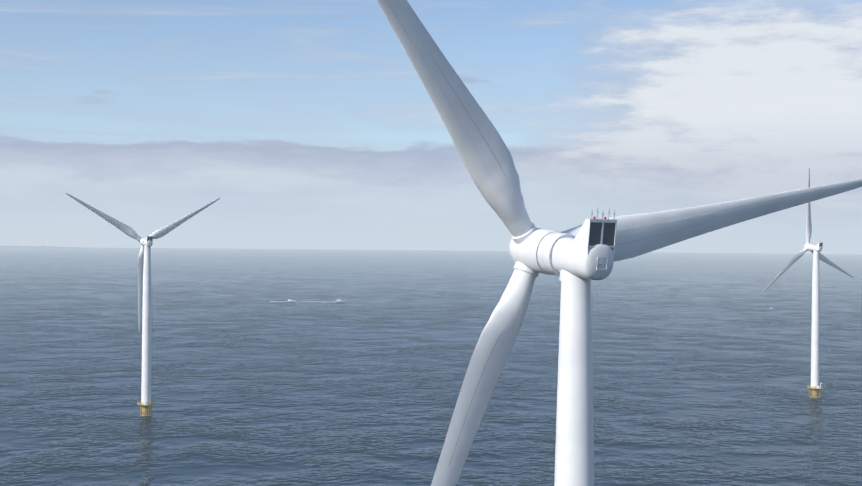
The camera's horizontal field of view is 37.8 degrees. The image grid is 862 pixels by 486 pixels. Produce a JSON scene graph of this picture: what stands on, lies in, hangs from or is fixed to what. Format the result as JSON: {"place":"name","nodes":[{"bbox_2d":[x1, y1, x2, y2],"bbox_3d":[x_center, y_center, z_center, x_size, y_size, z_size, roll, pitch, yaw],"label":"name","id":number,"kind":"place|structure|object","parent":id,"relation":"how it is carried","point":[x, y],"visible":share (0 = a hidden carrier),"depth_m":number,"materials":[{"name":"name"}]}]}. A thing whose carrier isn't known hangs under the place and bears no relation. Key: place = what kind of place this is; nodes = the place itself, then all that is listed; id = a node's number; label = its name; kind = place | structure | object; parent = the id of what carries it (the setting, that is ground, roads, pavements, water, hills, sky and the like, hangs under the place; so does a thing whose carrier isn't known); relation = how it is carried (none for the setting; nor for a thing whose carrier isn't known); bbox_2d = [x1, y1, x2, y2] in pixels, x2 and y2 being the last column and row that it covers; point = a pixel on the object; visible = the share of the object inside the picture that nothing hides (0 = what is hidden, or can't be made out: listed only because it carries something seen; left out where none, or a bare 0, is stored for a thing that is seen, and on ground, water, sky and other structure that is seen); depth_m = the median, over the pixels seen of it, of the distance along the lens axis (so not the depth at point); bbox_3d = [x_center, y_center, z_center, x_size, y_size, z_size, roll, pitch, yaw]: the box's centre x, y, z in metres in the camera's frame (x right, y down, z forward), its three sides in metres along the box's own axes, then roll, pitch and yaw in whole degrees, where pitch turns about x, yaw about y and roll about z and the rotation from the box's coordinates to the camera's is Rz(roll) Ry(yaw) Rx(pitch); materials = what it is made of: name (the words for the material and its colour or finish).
{"place":"outdoors","nodes":[
{"label":"outdoors","id":0,"kind":"place"},
{"bbox_2d":[0,245,87,247],"bbox_3d":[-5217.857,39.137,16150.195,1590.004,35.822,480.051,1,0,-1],"label":"distant shore","id":1,"kind":"structure","parent":0,"point":[43,246],"depth_m":16227.66,"materials":[{"name":"grey"}]},
{"bbox_2d":[0,247,861,485],"bbox_3d":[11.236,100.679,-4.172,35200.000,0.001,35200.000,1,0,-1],"label":"sea","id":2,"kind":"structure","parent":0,"point":[701,369],"depth_m":996.39,"materials":[{"name":"liquid"}]},
{"bbox_2d":[66,193,219,415],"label":"wind turbine","id":3,"kind":"object","parent":2,"relation":"in","point":[144,272],"visible":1,"depth_m":721.79,"materials":[{"name":"white paint"}]},
{"bbox_2d":[377,0,861,485],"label":"wind turbine","id":4,"kind":"object","parent":2,"relation":"in","point":[577,259],"visible":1,"depth_m":126.33,"materials":[{"name":"white paint"}]},
{"bbox_2d":[759,169,853,397],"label":"wind turbine","id":5,"kind":"object","parent":2,"relation":"in","point":[815,386],"visible":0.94,"depth_m":835.05,"materials":[{"name":"white paint"}]},
{"bbox_2d":[0,0,861,253],"label":"sky","id":6,"kind":"structure","parent":0,"point":[311,124],"materials":[{"name":"blue"}]}
]}

